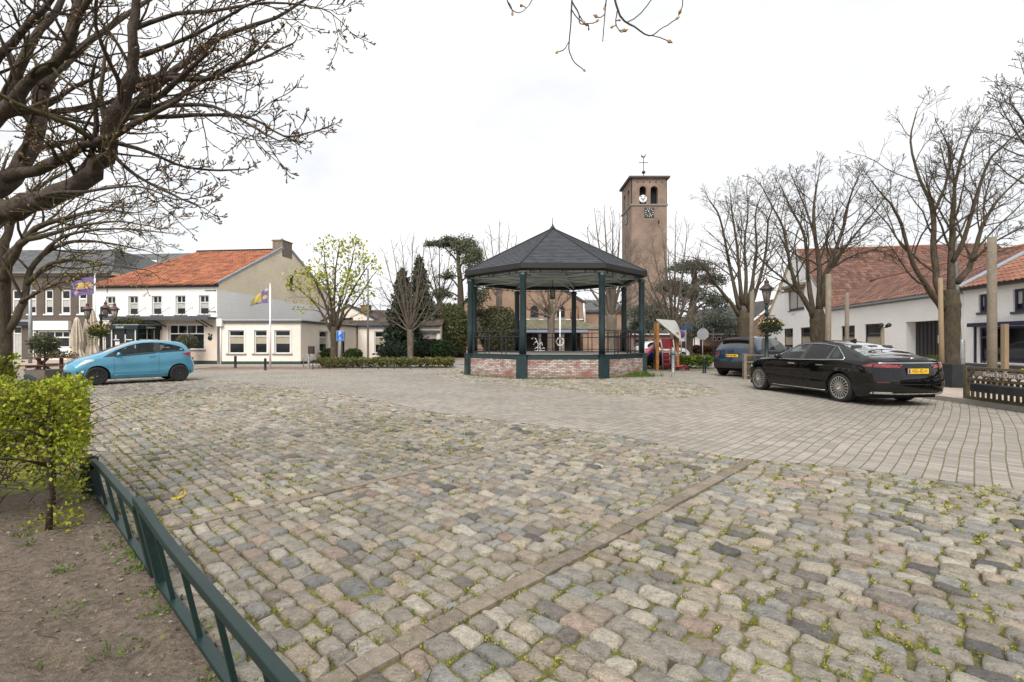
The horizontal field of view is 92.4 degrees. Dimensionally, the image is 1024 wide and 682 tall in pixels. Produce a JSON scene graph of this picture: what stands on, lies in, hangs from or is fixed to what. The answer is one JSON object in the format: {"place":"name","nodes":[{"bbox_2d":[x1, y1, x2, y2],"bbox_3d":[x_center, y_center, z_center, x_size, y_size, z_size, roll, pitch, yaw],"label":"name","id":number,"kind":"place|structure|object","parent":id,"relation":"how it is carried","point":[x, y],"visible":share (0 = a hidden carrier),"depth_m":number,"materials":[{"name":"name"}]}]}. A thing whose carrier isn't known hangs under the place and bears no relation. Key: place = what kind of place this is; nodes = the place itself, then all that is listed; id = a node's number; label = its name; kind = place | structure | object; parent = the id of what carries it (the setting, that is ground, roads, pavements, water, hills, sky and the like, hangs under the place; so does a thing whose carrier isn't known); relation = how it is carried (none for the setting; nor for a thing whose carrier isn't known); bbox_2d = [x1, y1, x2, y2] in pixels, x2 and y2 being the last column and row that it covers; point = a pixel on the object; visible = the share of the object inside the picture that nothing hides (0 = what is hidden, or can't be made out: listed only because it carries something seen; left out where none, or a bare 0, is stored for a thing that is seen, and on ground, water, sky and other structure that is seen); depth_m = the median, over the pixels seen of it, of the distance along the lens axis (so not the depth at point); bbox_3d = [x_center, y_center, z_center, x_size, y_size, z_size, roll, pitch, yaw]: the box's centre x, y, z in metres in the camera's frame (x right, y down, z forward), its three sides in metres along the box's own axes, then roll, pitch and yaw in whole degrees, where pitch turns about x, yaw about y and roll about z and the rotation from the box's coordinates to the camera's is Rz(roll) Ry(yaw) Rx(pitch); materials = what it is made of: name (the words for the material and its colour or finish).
{"place":"outdoors","nodes":[
{"label":"outdoors","id":0,"kind":"place"},
{"bbox_2d":[0,490,220,681],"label":"soil bed","id":1,"kind":"object","parent":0,"point":[30,571],"visible":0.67,"depth_m":2.62,"materials":[{"name":"soil"}]},
{"bbox_2d":[0,351,25,380],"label":"clipped hedge","id":2,"kind":"object","parent":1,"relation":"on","point":[13,357],"visible":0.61,"depth_m":11.51,"materials":[{"name":"green plant"}]},
{"bbox_2d":[0,371,121,532],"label":"clipped hedge","id":3,"kind":"object","parent":1,"relation":"on","point":[60,403],"visible":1,"depth_m":3.71,"materials":[{"name":"green plant"}]},
{"bbox_2d":[8,494,258,681],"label":"bed weeds","id":4,"kind":"object","parent":1,"relation":"on","point":[140,568],"visible":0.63,"depth_m":2.74,"materials":[{"name":"plant"}]},
{"bbox_2d":[0,0,376,242],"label":"old tree","id":5,"kind":"object","parent":1,"relation":"on","point":[40,83],"visible":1,"depth_m":3.95,"materials":[{"name":"brown plant"}]},
{"bbox_2d":[507,0,682,71],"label":"old tree","id":6,"kind":"object","parent":1,"relation":"on","point":[612,26],"visible":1,"depth_m":2.90,"materials":[{"name":"brown plant"}]},
{"bbox_2d":[15,367,214,372],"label":"terrace","id":7,"kind":"structure","parent":0,"point":[20,370],"depth_m":25.34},
{"bbox_2d":[66,317,84,359],"bbox_3d":[-22.177,0.100,25.004,0.836,2.640,0.867,0,0,0],"label":"folded parasol","id":8,"kind":"object","parent":7,"relation":"on","point":[76,339],"visible":0.71,"depth_m":24.88,"materials":[{"name":"beige fabric"}]},
{"bbox_2d":[82,307,98,354],"bbox_3d":[-21.944,-0.165,25.590,1.036,3.170,1.088,0,0,0],"label":"folded parasol","id":9,"kind":"object","parent":7,"relation":"on","point":[91,346],"visible":0.45,"depth_m":25.44,"materials":[{"name":"beige fabric"}]},
{"bbox_2d":[13,359,355,365],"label":"pavement","id":10,"kind":"structure","parent":0,"point":[34,361],"depth_m":29.66,"materials":[{"name":"brick"}]},
{"bbox_2d":[28,286,31,362],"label":"lamp column","id":11,"kind":"structure","parent":10,"relation":"on","point":[29,323],"depth_m":29.95,"materials":[{"name":"metal"}]},
{"bbox_2d":[8,244,156,359],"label":"row house","id":12,"kind":"structure","parent":10,"relation":"on","point":[57,312],"depth_m":36.24,"materials":[{"name":"brown brick"}]},
{"bbox_2d":[13,326,20,358],"bbox_3d":[-36.591,0.100,36.373,0.684,2.400,0.095,0,0,2],"label":"door","id":13,"kind":"structure","parent":12,"relation":"in","point":[17,332],"depth_m":36.37,"materials":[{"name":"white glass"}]},
{"bbox_2d":[38,331,69,347],"bbox_3d":[-33.819,-0.094,36.219,2.619,1.312,0.210,0,0,2],"label":"window","id":14,"kind":"structure","parent":12,"relation":"in","point":[64,336],"depth_m":36.25,"materials":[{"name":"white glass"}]},
{"bbox_2d":[93,238,332,363],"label":"cafe","id":15,"kind":"structure","parent":10,"relation":"on","point":[203,295],"depth_m":29.56,"materials":[{"name":"beige paint"}]},
{"bbox_2d":[167,324,205,350],"bbox_3d":[-19.139,-0.229,28.888,2.520,1.582,0.210,0,0,7],"label":"window","id":16,"kind":"structure","parent":15,"relation":"in","point":[198,330],"depth_m":28.91,"materials":[{"name":"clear glass"}]},
{"bbox_2d":[197,294,210,315],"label":"window","id":17,"kind":"structure","parent":15,"relation":"in","point":[205,298],"depth_m":28.80,"materials":[{"name":"white glass"}]},
{"bbox_2d":[219,320,357,363],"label":"annexe","id":18,"kind":"structure","parent":10,"relation":"on","point":[245,341],"depth_m":28.61,"materials":[{"name":"beige paint"}]},
{"bbox_2d":[226,329,245,354],"bbox_3d":[-16.040,0.051,28.595,1.180,1.502,0.210,0,0,0],"label":"window","id":19,"kind":"structure","parent":18,"relation":"in","point":[236,336],"depth_m":28.65,"materials":[{"name":"white glass"}]},
{"bbox_2d":[251,329,268,354],"bbox_3d":[-14.625,0.051,28.595,1.010,1.502,0.210,0,0,0],"label":"window","id":20,"kind":"structure","parent":18,"relation":"in","point":[261,335],"depth_m":28.65,"materials":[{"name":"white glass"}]},
{"bbox_2d":[272,329,292,354],"bbox_3d":[-13.360,0.051,28.595,1.180,1.502,0.210,0,0,0],"label":"window","id":21,"kind":"structure","parent":18,"relation":"in","point":[283,337],"depth_m":28.65,"materials":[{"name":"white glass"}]},
{"bbox_2d":[280,232,382,357],"bbox_3d":[-10.942,-2.617,29.579,6.275,8.331,4.041,0,0,-13],"label":"young leaf tree","id":22,"kind":"object","parent":10,"relation":"on","point":[334,324],"visible":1,"depth_m":29.47,"materials":[{"name":"green plant"}]},
{"bbox_2d":[320,304,380,321],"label":"gabled outbuilding","id":23,"kind":"structure","parent":10,"relation":"on","point":[353,311],"depth_m":39.20,"materials":[{"name":"beige paint"}]},
{"bbox_2d":[194,367,337,369],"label":"red street","id":24,"kind":"structure","parent":0,"point":[227,368],"depth_m":25.77,"materials":[{"name":"brick"}]},
{"bbox_2d":[359,357,463,365],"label":"church yard","id":25,"kind":"structure","parent":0,"point":[459,360],"depth_m":31.95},
{"bbox_2d":[342,295,443,357],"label":"house","id":26,"kind":"structure","parent":25,"relation":"on","point":[376,332],"depth_m":38.20,"materials":[{"name":"beige paint"}]},
{"bbox_2d":[379,341,416,357],"bbox_3d":[-7.892,0.818,33.990,2.683,1.605,2.698,0,0,0],"label":"evergreen shrub","id":27,"kind":"object","parent":25,"relation":"on","point":[390,349],"visible":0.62,"depth_m":33.16,"materials":[{"name":"green plant"}]},
{"bbox_2d":[372,267,428,356],"bbox_3d":[-8.617,-1.957,37.438,4.179,7.466,4.344,0,0,44],"label":"conifer","id":28,"kind":"object","parent":25,"relation":"on","point":[394,333],"visible":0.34,"depth_m":36.90,"materials":[{"name":"green plant"}]},
{"bbox_2d":[370,232,453,357],"bbox_3d":[-6.814,-3.055,32.690,5.562,9.172,4.918,0,0,-11],"label":"pollard tree","id":29,"kind":"object","parent":25,"relation":"on","point":[410,323],"visible":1,"depth_m":32.80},
{"bbox_2d":[413,340,432,357],"bbox_3d":[-6.851,0.752,36.984,2.253,1.694,2.238,0,0,0],"label":"evergreen shrub","id":30,"kind":"object","parent":25,"relation":"on","point":[421,347],"visible":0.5,"depth_m":36.30,"materials":[{"name":"green plant"}]},
{"bbox_2d":[408,254,445,339],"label":"conifer","id":31,"kind":"object","parent":25,"relation":"on","point":[424,299],"visible":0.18,"depth_m":39.58,"materials":[{"name":"green plant"}]},
{"bbox_2d":[414,237,460,303],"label":"bare tree","id":32,"kind":"object","parent":25,"relation":"on","point":[442,285],"visible":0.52,"depth_m":46.05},
{"bbox_2d":[429,338,455,357],"bbox_3d":[-5.119,0.669,35.995,2.018,1.842,1.989,0,0,-21],"label":"evergreen shrub","id":33,"kind":"object","parent":25,"relation":"on","point":[445,347],"visible":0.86,"depth_m":35.41,"materials":[{"name":"green plant"}]},
{"bbox_2d":[432,302,467,357],"bbox_3d":[-5.385,-0.849,41.024,4.053,4.910,4.225,0,0,0],"label":"tall shrub","id":34,"kind":"object","parent":25,"relation":"on","point":[454,327],"visible":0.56,"depth_m":39.95,"materials":[{"name":"green plant"}]},
{"bbox_2d":[422,232,492,356],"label":"cedar","id":35,"kind":"object","parent":25,"relation":"on","point":[470,250],"visible":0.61,"depth_m":42.51,"materials":[{"name":"green plant"}]},
{"bbox_2d":[477,305,519,350],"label":"tall shrub","id":36,"kind":"object","parent":25,"relation":"on","point":[500,318],"visible":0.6,"depth_m":41.86,"materials":[{"name":"green plant"}]},
{"bbox_2d":[481,223,520,307],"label":"bare tree","id":37,"kind":"object","parent":25,"relation":"on","point":[498,293],"visible":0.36,"depth_m":46.38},
{"bbox_2d":[526,290,574,350],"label":"bare tree","id":38,"kind":"object","parent":25,"relation":"on","point":[551,313],"visible":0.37,"depth_m":35.75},
{"bbox_2d":[584,300,620,350],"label":"church aisle","id":39,"kind":"object","parent":25,"relation":"on","point":[591,313],"visible":0.34,"depth_m":61.00,"materials":[{"name":"brick"}]},
{"bbox_2d":[582,206,641,350],"bbox_3d":[6.985,-4.211,33.807,5.300,11.280,5.427,0,0,0],"label":"bare tree","id":40,"kind":"object","parent":25,"relation":"on","point":[611,299],"visible":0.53,"depth_m":33.72,"materials":[{"name":"plant"}]},
{"bbox_2d":[616,316,737,353],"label":"brick school","id":41,"kind":"object","parent":25,"relation":"on","point":[665,334],"visible":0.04,"depth_m":52.00,"materials":[{"name":"brick"}]},
{"bbox_2d":[0,368,1023,681],"bbox_3d":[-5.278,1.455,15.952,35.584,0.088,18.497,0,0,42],"label":"cobblestones","id":42,"kind":"structure","parent":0,"point":[598,626],"depth_m":3.52,"materials":[{"name":"stone"}]},
{"bbox_2d":[24,369,62,379],"bbox_3d":[-16.402,1.210,17.200,0.720,0.420,0.720,0,0,0],"label":"planter","id":43,"kind":"object","parent":42,"relation":"on","point":[41,373],"visible":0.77,"depth_m":16.89,"materials":[{"name":"concrete"}]},
{"bbox_2d":[24,331,61,369],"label":"olive tree","id":44,"kind":"object","parent":43,"relation":"on","point":[47,343],"visible":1,"depth_m":17.07,"materials":[{"name":"green plant"}]},
{"bbox_2d":[79,456,98,494],"bbox_3d":[-3.962,1.290,4.602,0.158,0.420,0.060,0,0,-12],"label":"fence panel","id":45,"kind":"object","parent":42,"relation":"on","point":[91,486],"visible":0.39,"depth_m":4.58,"materials":[{"name":"green paint"}]},
{"bbox_2d":[0,140,186,383],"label":"old tree","id":46,"kind":"object","parent":42,"relation":"on","point":[9,258],"visible":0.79,"depth_m":11.30,"materials":[{"name":"brown plant"}]},
{"bbox_2d":[88,458,153,577],"bbox_3d":[-3.006,1.262,3.727,2.246,0.575,0.158,0,0,43],"label":"fence panel","id":47,"kind":"object","parent":42,"relation":"on","point":[123,493],"visible":0.86,"depth_m":3.48,"materials":[{"name":"green paint"}]},
{"bbox_2d":[63,340,193,384],"bbox_3d":[-13.439,0.704,17.352,1.982,1.492,3.624,0,0,41],"label":"turquoise hatchback","id":48,"kind":"object","parent":42,"relation":"on","point":[174,362],"visible":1,"depth_m":16.89,"materials":[{"name":"teal paint"}]},
{"bbox_2d":[104,490,247,666],"bbox_3d":[-1.803,1.489,2.763,5.990,0.082,0.074,0,0,43],"label":"bed edging","id":49,"kind":"object","parent":42,"relation":"on","point":[200,609],"visible":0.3,"depth_m":2.65,"materials":[{"name":"stone"}]},
{"bbox_2d":[132,496,300,681],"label":"fence panel","id":50,"kind":"object","parent":42,"relation":"on","point":[158,538],"visible":0.97,"depth_m":2.14,"materials":[{"name":"green paint"}]},
{"bbox_2d":[134,431,756,681],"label":"parking strips","id":51,"kind":"object","parent":42,"relation":"on","point":[361,667],"visible":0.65,"depth_m":3.15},
{"bbox_2d":[0,420,1020,681],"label":"leaf litter","id":52,"kind":"object","parent":42,"relation":"on","point":[82,668],"visible":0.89,"depth_m":2.77,"materials":[{"name":"plant"}]},
{"bbox_2d":[64,382,1023,681],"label":"joint weeds","id":53,"kind":"object","parent":42,"relation":"on","point":[476,444],"visible":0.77,"depth_m":4.28,"materials":[{"name":"plant"}]},
{"bbox_2d":[0,0,1023,315],"label":"sky","id":54,"kind":"structure","parent":0,"point":[462,116],"materials":[{"name":"white"}]},
{"bbox_2d":[14,366,1023,489],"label":"paved square","id":55,"kind":"structure","parent":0,"point":[737,416],"depth_m":9.30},
{"bbox_2d":[17,357,77,368],"bbox_3d":[-18.551,1.047,20.200,2.000,0.785,1.640,0,0,-8],"label":"picnic table","id":56,"kind":"object","parent":55,"relation":"on","point":[61,363],"visible":0.41,"depth_m":19.89,"materials":[{"name":"red wood"}]},
{"bbox_2d":[94,273,95,313],"bbox_3d":[-22.440,-1.109,26.400,0.105,5.218,0.110,0,0,0],"label":"flagpole","id":57,"kind":"object","parent":55,"relation":"on","point":[95,294],"visible":0.43,"depth_m":26.39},
{"bbox_2d":[71,277,93,296],"bbox_3d":[-23.130,-2.935,26.426,1.301,1.117,0.219,0,0,0],"label":"flag","id":58,"kind":"object","parent":57,"relation":"attached to","point":[80,286],"visible":0.73,"depth_m":26.40,"materials":[{"name":"fabric"}]},
{"bbox_2d":[82,300,119,350],"bbox_3d":[-18.848,-0.235,22.625,1.650,3.310,0.660,0,0,0],"label":"street lamp","id":59,"kind":"object","parent":55,"relation":"on","point":[105,308],"visible":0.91,"depth_m":22.47,"materials":[{"name":"black metal"}]},
{"bbox_2d":[85,324,110,341],"bbox_3d":[-18.910,-0.396,22.389,0.899,0.862,0.965,0,0,0],"label":"flower basket","id":60,"kind":"object","parent":59,"relation":"attached to","point":[97,331],"visible":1,"depth_m":22.25,"materials":[{"name":"green plastic"}]},
{"bbox_2d":[15,365,343,366],"bbox_3d":[-34.600,1.413,27.404,50.801,0.115,0.550,0,0,0],"label":"kerb band","id":61,"kind":"object","parent":55,"relation":"on","point":[248,366],"visible":0.38,"depth_m":27.17,"materials":[{"name":"concrete"}]},
{"bbox_2d":[312,360,426,368],"bbox_3d":[-7.277,1.210,25.171,5.790,0.480,0.037,0,0,-3],"label":"rail fence","id":62,"kind":"object","parent":55,"relation":"on","point":[378,367],"visible":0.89,"depth_m":25.17,"materials":[{"name":"green metal"}]},
{"bbox_2d":[314,355,454,367],"bbox_3d":[-6.891,1.188,26.932,7.566,0.778,1.958,0,0,-3],"label":"hedge strip","id":63,"kind":"object","parent":55,"relation":"on","point":[440,361],"visible":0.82,"depth_m":26.36,"materials":[{"name":"green plant"}]},
{"bbox_2d":[464,218,647,378],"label":"bandstand","id":64,"kind":"structure","parent":55,"relation":"on","point":[559,258],"depth_m":20.25,"materials":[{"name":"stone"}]},
{"bbox_2d":[460,370,674,379],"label":"grass tufts","id":65,"kind":"object","parent":55,"relation":"on","point":[642,374],"visible":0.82,"depth_m":19.82,"materials":[{"name":"plant"}]},
{"bbox_2d":[714,336,793,374],"bbox_3d":[10.592,0.627,21.161,4.510,1.645,2.211,0,0,-38],"label":"blue crossover","id":66,"kind":"object","parent":55,"relation":"on","point":[729,352],"visible":0.56,"depth_m":19.97,"materials":[{"name":"paint"}]},
{"bbox_2d":[742,354,773,378],"bbox_3d":[9.770,0.980,18.553,1.878,0.980,0.500,0,0,18],"label":"lattice planter","id":67,"kind":"object","parent":55,"relation":"on","point":[745,367],"visible":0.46,"depth_m":18.59,"materials":[{"name":"brown wood"}]},
{"bbox_2d":[758,277,774,356],"bbox_3d":[9.132,-0.418,17.600,0.467,3.736,0.467,0,0,45],"label":"street lamp","id":68,"kind":"object","parent":55,"relation":"on","point":[764,289],"visible":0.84,"depth_m":17.55,"materials":[{"name":"black metal"}]},
{"bbox_2d":[758,315,784,339],"bbox_3d":[9.218,-0.481,17.483,0.834,0.887,0.916,0,0,-40],"label":"flower basket","id":69,"kind":"object","parent":68,"relation":"attached to","point":[770,325],"visible":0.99,"depth_m":17.32,"materials":[{"name":"green plant"}]},
{"bbox_2d":[748,268,788,376],"bbox_3d":[9.994,-0.730,19.106,1.807,4.262,0.169,0,0,-15],"label":"timber post","id":70,"kind":"object","parent":55,"relation":"on","point":[751,336],"visible":0.73,"depth_m":18.84,"materials":[{"name":"brown wood"}]},
{"bbox_2d":[749,339,944,401],"bbox_3d":[8.501,0.696,13.155,2.242,1.508,4.976,0,0,-9],"label":"black saloon","id":71,"kind":"object","parent":55,"relation":"on","point":[844,370],"visible":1,"depth_m":11.55,"materials":[{"name":"paint"}]},
{"bbox_2d":[803,344,833,358],"bbox_3d":[7.831,0.274,12.508,0.286,0.388,0.790,0,0,-9],"label":"rear door window","id":72,"kind":"structure","parent":71,"relation":"in","point":[815,351],"depth_m":12.50,"materials":[{"name":"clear glass"}]},
{"bbox_2d":[842,343,914,355],"bbox_3d":[8.719,0.192,11.745,1.431,0.305,0.889,0,0,-9],"label":"rear window","id":73,"kind":"structure","parent":71,"relation":"in","point":[865,350],"depth_m":11.59,"materials":[{"name":"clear glass"}]},
{"bbox_2d":[769,243,1023,355],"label":"white house","id":74,"kind":"structure","parent":55,"relation":"on","point":[896,296],"depth_m":30.93,"materials":[{"name":"paint"}]},
{"bbox_2d":[788,287,803,311],"bbox_3d":[22.963,-3.369,39.583,0.210,1.862,3.435,0,0,11],"label":"window","id":75,"kind":"structure","parent":74,"relation":"in","point":[795,303],"depth_m":39.97,"materials":[{"name":"grey glass"}]},
{"bbox_2d":[866,323,880,343],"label":"window","id":76,"kind":"structure","parent":74,"relation":"in","point":[873,332],"depth_m":28.37,"materials":[{"name":"grey glass"}]},
{"bbox_2d":[916,321,938,355],"bbox_3d":[20.357,0.240,23.666,0.095,2.420,2.800,0,0,11],"label":"garage door","id":77,"kind":"structure","parent":74,"relation":"in","point":[927,336],"depth_m":24.13,"materials":[{"name":"metal"}]},
{"bbox_2d":[921,395,1023,411],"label":"kerb","id":78,"kind":"structure","parent":55,"relation":"on","point":[980,403],"depth_m":11.01,"materials":[{"name":"concrete"}]},
{"bbox_2d":[959,251,1023,373],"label":"shop house","id":79,"kind":"structure","parent":55,"relation":"on","point":[1010,298],"depth_m":19.62,"materials":[{"name":"white paint"}]},
{"bbox_2d":[980,327,986,362],"bbox_3d":[19.305,0.165,19.999,0.095,1.470,0.461,0,0,11],"label":"door","id":80,"kind":"structure","parent":79,"relation":"in","point":[983,330],"depth_m":20.12,"materials":[{"name":"black glass"}]},
{"bbox_2d":[986,326,1023,364],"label":"window","id":81,"kind":"structure","parent":79,"relation":"in","point":[1016,333],"depth_m":18.55,"materials":[{"name":"black glass"}]},
{"bbox_2d":[1010,288,1023,313],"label":"window","id":82,"kind":"structure","parent":79,"relation":"in","point":[1019,293],"depth_m":18.35,"materials":[{"name":"black glass"}]},
{"bbox_3d":[-18.453,1.170,27.800,0.500,0.500,0.500,0,0,0],"label":"planter","id":83,"kind":"object","parent":55,"relation":"on","visible":0},
{"bbox_2d":[175,333,198,349],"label":"olive tree","id":84,"kind":"object","parent":83,"relation":"in","point":[188,340],"visible":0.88,"depth_m":27.66,"materials":[{"name":"green plant"}]},
{"bbox_2d":[351,362,713,366],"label":"cross street","id":85,"kind":"structure","parent":0,"point":[463,366],"depth_m":27.79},
{"bbox_2d":[624,211,722,354],"bbox_3d":[9.274,-2.829,27.492,5.868,8.527,4.264,0,0,0],"label":"bare tree","id":86,"kind":"object","parent":85,"relation":"on","point":[674,311],"visible":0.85,"depth_m":27.03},
{"bbox_2d":[464,287,605,352],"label":"church","id":87,"kind":"structure","parent":0,"point":[535,324],"depth_m":56.46,"materials":[{"name":"brick"}]},
{"bbox_2d":[62,376,1023,491],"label":"paving edge","id":88,"kind":"object","parent":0,"point":[916,477],"visible":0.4,"depth_m":6.08,"materials":[{"name":"stone"}]},
{"bbox_2d":[619,154,669,316],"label":"church tower","id":89,"kind":"structure","parent":0,"point":[644,204],"depth_m":65.00,"materials":[{"name":"brick"}]},
{"bbox_2d":[647,367,716,370],"bbox_3d":[9.400,1.454,25.250,8.400,0.032,3.300,0,0,0],"label":"play area","id":90,"kind":"object","parent":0,"point":[692,369],"visible":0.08,"depth_m":24.76,"materials":[{"name":"rubber"}]},
{"bbox_2d":[645,319,680,369],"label":"playground tower","id":91,"kind":"structure","parent":90,"relation":"on","point":[655,354],"depth_m":24.28,"materials":[{"name":"orange wood"}]},
{"bbox_2d":[647,354,713,368],"bbox_3d":[8.590,1.115,26.135,4.016,0.941,1.690,0,0,4],"label":"playground hedge","id":92,"kind":"object","parent":90,"relation":"on","point":[696,360],"visible":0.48,"depth_m":25.51,"materials":[{"name":"green plant"}]},
{"bbox_2d":[674,176,795,336],"bbox_3d":[11.295,-3.621,24.691,5.781,10.154,4.221,0,0,0],"label":"bare tree","id":93,"kind":"object","parent":90,"relation":"on","point":[742,299],"visible":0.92,"depth_m":24.41,"materials":[{"name":"brown plant"}]},
{"bbox_2d":[728,371,1023,402],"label":"pavement","id":94,"kind":"structure","parent":0,"point":[953,392],"depth_m":12.81,"materials":[{"name":"stone"}]},
{"bbox_2d":[695,299,773,336],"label":"brick house","id":95,"kind":"structure","parent":94,"relation":"on","point":[759,308],"depth_m":47.47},
{"bbox_2d":[737,151,903,341],"bbox_3d":[11.392,-2.723,17.670,6.539,8.388,4.456,0,0,13],"label":"bare tree","id":96,"kind":"object","parent":94,"relation":"on","point":[817,322],"visible":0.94,"depth_m":17.63,"materials":[{"name":"brown plant"}]},
{"bbox_2d":[825,274,831,339],"bbox_3d":[10.948,-0.458,17.000,0.208,3.717,0.199,0,0,0],"label":"timber post","id":97,"kind":"object","parent":94,"relation":"on","point":[828,310],"visible":0.6,"depth_m":16.93,"materials":[{"name":"brown wood"}]},
{"bbox_2d":[844,85,1023,363],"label":"bare tree","id":98,"kind":"object","parent":94,"relation":"on","point":[952,305],"visible":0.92,"depth_m":15.70,"materials":[{"name":"brown plant"}]},
{"bbox_2d":[938,277,944,362],"bbox_3d":[13.039,-0.261,14.900,0.182,3.324,0.136,0,0,0],"label":"timber post","id":99,"kind":"object","parent":94,"relation":"on","point":[941,322],"visible":0.79,"depth_m":14.85,"materials":[{"name":"brown wood"}]},
{"bbox_2d":[947,141,964,363],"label":"lamp column","id":100,"kind":"structure","parent":94,"relation":"on","point":[962,349],"depth_m":16.94,"materials":[{"name":"metal"}]},
{"bbox_2d":[942,364,972,387],"bbox_3d":[12.944,1.010,14.300,0.559,0.670,0.440,0,0,4],"label":"planter box","id":101,"kind":"object","parent":94,"relation":"on","point":[953,375],"visible":0.74,"depth_m":14.10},
{"bbox_2d":[950,38,1023,185],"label":"bare tree","id":102,"kind":"object","parent":94,"relation":"on","point":[1005,102],"visible":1,"depth_m":11.42,"materials":[{"name":"brown plant"}]},
{"bbox_2d":[986,236,997,393],"bbox_3d":[12.326,-0.633,12.600,0.200,4.066,0.210,0,0,0],"label":"timber post","id":103,"kind":"object","parent":94,"relation":"on","point":[992,352],"visible":0.79,"depth_m":12.53,"materials":[{"name":"brown wood"}]},
{"bbox_2d":[963,366,1023,406],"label":"terrace fence","id":104,"kind":"object","parent":94,"relation":"on","point":[1009,375],"visible":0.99,"depth_m":10.75,"materials":[{"name":"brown wood"}]},
{"bbox_2d":[970,383,1023,396],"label":"hanging trough","id":105,"kind":"object","parent":104,"relation":"hanging from","point":[999,389],"visible":1,"depth_m":10.36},
{"bbox_2d":[1001,324,1008,385],"bbox_3d":[13.056,0.474,13.000,0.110,1.852,0.110,0,0,0],"label":"timber post","id":106,"kind":"object","parent":94,"relation":"on","point":[1004,346],"visible":0.64,"depth_m":12.95,"materials":[{"name":"brown wood"}]},
{"label":"ground","id":107,"kind":"structure","parent":0,"visible":0},
{"bbox_2d":[617,257,758,354],"bbox_3d":[13.117,-2.233,37.077,9.589,7.920,7.425,0,0,-10],"label":"cedar","id":108,"kind":"object","parent":107,"relation":"on","point":[710,322],"visible":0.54,"depth_m":36.67,"materials":[{"name":"green plant"}]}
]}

